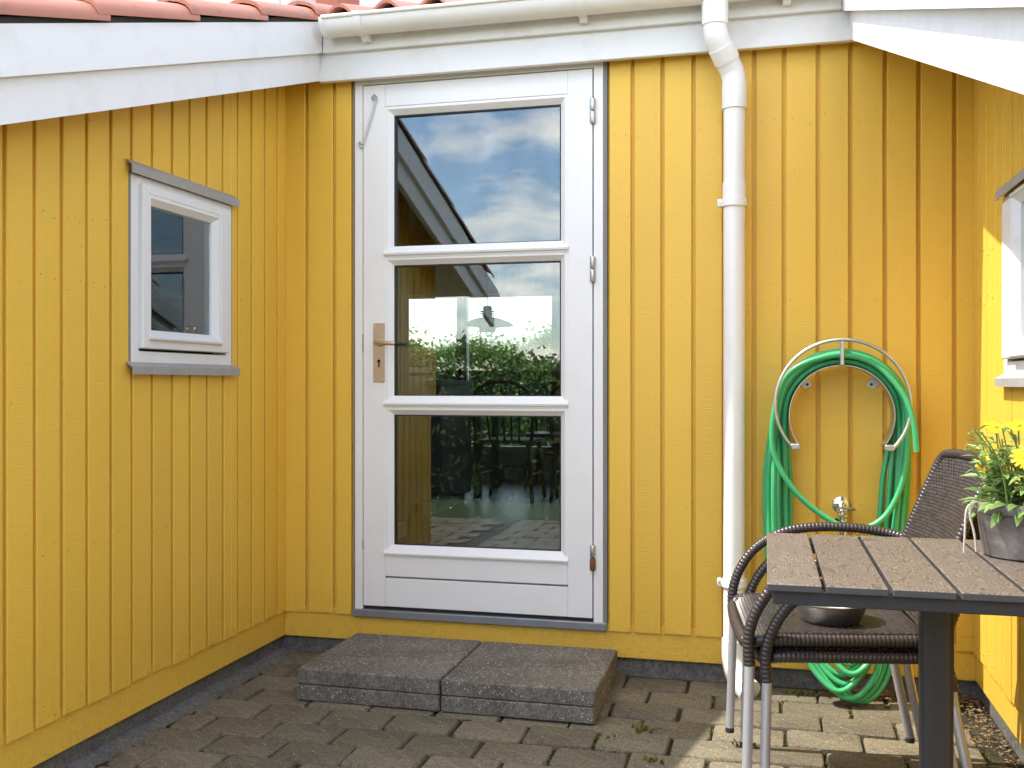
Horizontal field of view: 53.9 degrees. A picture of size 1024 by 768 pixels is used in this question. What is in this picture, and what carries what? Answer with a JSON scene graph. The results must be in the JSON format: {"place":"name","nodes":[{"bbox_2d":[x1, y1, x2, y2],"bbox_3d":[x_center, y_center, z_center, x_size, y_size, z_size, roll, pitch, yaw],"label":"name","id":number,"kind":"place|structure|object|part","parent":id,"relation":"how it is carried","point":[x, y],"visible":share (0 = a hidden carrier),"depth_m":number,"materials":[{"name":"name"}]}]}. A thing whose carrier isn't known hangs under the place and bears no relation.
{"place":"outdoors","nodes":[
{"label":"outdoors","id":0,"kind":"place"},
{"bbox_2d":[147,0,551,349],"label":"sky","id":1,"kind":"structure","parent":0,"point":[437,316],"materials":[{"name":"white"}]},
{"bbox_2d":[409,365,431,516],"bbox_3d":[-0.877,0.377,6.441,0.580,0.985,0.580,0,0,14],"label":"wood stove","id":2,"kind":"object","parent":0,"point":[418,451],"visible":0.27,"depth_m":6.44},
{"bbox_3d":[-0.612,0.320,6.375,0.007,0.500,0.400,0,0,14],"label":"stove door","id":3,"kind":"part","parent":2,"relation":"part of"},
{"bbox_2d":[62,646,1023,767],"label":"patio paving","id":4,"kind":"structure","parent":0,"point":[376,736],"depth_m":3.01,"materials":[{"name":"stone"}]},
{"bbox_2d":[297,684,442,711],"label":"concrete slab","id":5,"kind":"structure","parent":4,"relation":"on","point":[378,698],"depth_m":3.27,"materials":[{"name":"grey concrete"}]},
{"bbox_2d":[297,633,481,694],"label":"concrete slab","id":6,"kind":"structure","parent":5,"relation":"on","point":[413,664],"depth_m":3.39,"materials":[{"name":"grey concrete"}]},
{"bbox_2d":[441,665,616,723],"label":"concrete slab","id":7,"kind":"structure","parent":4,"relation":"on","point":[526,710],"depth_m":3.15,"materials":[{"name":"grey concrete"}]},
{"bbox_2d":[441,641,616,706],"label":"concrete slab","id":8,"kind":"structure","parent":7,"relation":"on","point":[565,675],"depth_m":3.27,"materials":[{"name":"grey concrete"}]},
{"bbox_2d":[88,652,1022,767],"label":"leaf litter","id":9,"kind":"object","parent":4,"relation":"on","point":[887,692],"visible":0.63,"depth_m":3.13,"materials":[{"name":"brown plant"}]},
{"bbox_2d":[217,676,992,767],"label":"joint moss","id":10,"kind":"object","parent":4,"relation":"on","point":[796,692],"visible":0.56,"depth_m":3.05,"materials":[{"name":"green plant"}]},
{"bbox_2d":[725,449,993,767],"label":"rattan chair","id":11,"kind":"object","parent":4,"relation":"on","point":[938,510],"visible":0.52,"depth_m":2.59,"materials":[{"name":"brown wicker"}]},
{"bbox_2d":[797,605,865,626],"bbox_3d":[0.812,0.576,2.568,0.201,0.054,0.201,0,0,14],"label":"steel bowl","id":12,"kind":"object","parent":11,"relation":"on","point":[830,616],"visible":0.59,"depth_m":2.50,"materials":[{"name":"silver metal"}]},
{"bbox_2d":[740,471,1015,767],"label":"rattan chair","id":13,"kind":"object","parent":4,"relation":"on","point":[767,653],"visible":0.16,"depth_m":2.38,"materials":[{"name":"brown metal"}]},
{"bbox_2d":[767,533,1023,767],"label":"patio table","id":14,"kind":"object","parent":4,"relation":"on","point":[928,579],"visible":0.95,"depth_m":1.94,"materials":[{"name":"brown wood"}]},
{"bbox_2d":[958,419,1023,561],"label":"potted plant","id":15,"kind":"object","parent":14,"relation":"on","point":[998,512],"visible":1,"depth_m":2.00,"materials":[{"name":"green plant"}]},
{"label":"lawn","id":16,"kind":"structure","parent":0,"visible":0},
{"bbox_2d":[409,308,551,446],"bbox_3d":[0.091,-0.075,15.765,10.579,2.400,1.096,0,0,14],"label":"garden hedge","id":17,"kind":"object","parent":16,"relation":"on","point":[528,366],"visible":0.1,"depth_m":15.41,"materials":[{"name":"green plant"}]},
{"bbox_2d":[0,0,1023,767],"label":"house","id":18,"kind":"structure","parent":16,"relation":"on","point":[236,236],"depth_m":3.50,"materials":[{"name":"yellow wood"}]},
{"bbox_2d":[125,158,239,375],"bbox_3d":[-1.093,-0.346,3.266,0.131,0.634,0.620,0,0,14],"label":"window","id":19,"kind":"structure","parent":18,"relation":"in","point":[180,241],"depth_m":3.23,"materials":[{"name":"white wood"}]},
{"bbox_2d":[409,294,460,379],"bbox_3d":[-0.963,-0.105,9.406,1.050,1.440,0.090,0,0,14],"label":"window","id":20,"kind":"structure","parent":18,"relation":"in","point":[458,296],"depth_m":9.24,"materials":[{"name":"white wood"}]},
{"bbox_2d":[409,380,473,513],"bbox_3d":[-0.682,0.421,7.145,0.635,0.895,0.760,0,0,14],"label":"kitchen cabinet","id":21,"kind":"object","parent":18,"relation":"on","point":[449,461],"visible":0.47,"depth_m":6.89,"materials":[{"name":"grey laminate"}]},
{"bbox_2d":[352,61,607,631],"bbox_3d":[-0.130,-0.138,3.775,0.986,2.061,0.166,0,0,14],"label":"door","id":22,"kind":"structure","parent":18,"relation":"in","point":[566,587],"depth_m":3.74,"materials":[{"name":"white paint"}]},
{"bbox_2d":[473,417,499,494],"bbox_3d":[0.420,0.497,8.034,1.500,0.740,0.720,0,0,14],"label":"dining table","id":23,"kind":"object","parent":18,"relation":"on","point":[496,479],"visible":0.17,"depth_m":7.91,"materials":[{"name":"brown wood"}]},
{"bbox_2d":[461,190,513,331],"bbox_3d":[-0.167,-0.837,6.859,0.356,0.967,0.356,0,0,14],"label":"pendant lamp","id":24,"kind":"object","parent":18,"relation":"hanging from","point":[487,321],"visible":1,"depth_m":6.80,"materials":[{"name":"white metal"}]},
{"bbox_2d":[472,380,545,502],"bbox_3d":[-0.019,0.420,7.559,0.477,0.900,0.524,0,0,14],"label":"dining chair","id":25,"kind":"object","parent":18,"relation":"on","point":[527,441],"visible":0.8,"depth_m":7.42,"materials":[{"name":"brown wood"}]},
{"bbox_2d":[461,292,556,452],"bbox_3d":[-0.020,-0.104,9.169,0.893,1.440,0.090,0,0,14],"label":"window","id":26,"kind":"structure","parent":18,"relation":"in","point":[464,297],"depth_m":9.14,"materials":[{"name":"white wood"}]},
{"bbox_2d":[524,380,559,487],"bbox_3d":[0.378,0.418,8.566,0.477,0.900,0.524,0,0,14],"label":"dining chair","id":27,"kind":"object","parent":18,"relation":"on","point":[540,434],"visible":0.27,"depth_m":8.73,"materials":[{"name":"brown wood"}]},
{"bbox_2d":[547,384,559,502],"bbox_3d":[0.523,0.420,7.526,0.477,0.900,0.524,0,0,8],"label":"dining chair","id":28,"kind":"object","parent":18,"relation":"on","point":[556,459],"visible":0.26,"depth_m":7.39,"materials":[{"name":"brown wood"}]},
{"bbox_2d":[557,292,559,431],"bbox_3d":[0.925,-0.104,8.932,1.057,1.440,0.090,0,0,14],"label":"window","id":29,"kind":"structure","parent":18,"relation":"in","point":[558,293],"depth_m":9.01,"materials":[{"name":"white wood"}]},
{"bbox_2d":[774,338,912,450],"bbox_3d":[1.098,0.033,3.368,0.435,0.368,0.155,0,0,14],"label":"hose holder","id":30,"kind":"object","parent":18,"relation":"attached to","point":[873,382],"visible":0.98,"depth_m":3.32,"materials":[{"name":"metal"}]},
{"bbox_2d":[762,348,919,704],"bbox_3d":[1.079,0.462,3.335,0.488,1.160,0.181,0,0,14],"label":"garden hose","id":31,"kind":"object","parent":30,"relation":"hanging from","point":[779,489],"visible":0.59,"depth_m":3.33,"materials":[{"name":"green rubber"}]},
{"bbox_2d":[832,496,855,534],"bbox_3d":[1.117,0.447,3.393,0.070,0.126,0.104,0,0,14],"label":"water tap","id":32,"kind":"object","parent":18,"relation":"attached to","point":[841,506],"visible":0.69,"depth_m":3.38,"materials":[{"name":"silver metal"}]},
{"bbox_2d":[994,168,1023,386],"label":"window","id":33,"kind":"structure","parent":18,"relation":"in","point":[1013,205],"depth_m":2.74,"materials":[{"name":"white wood"}]}
]}

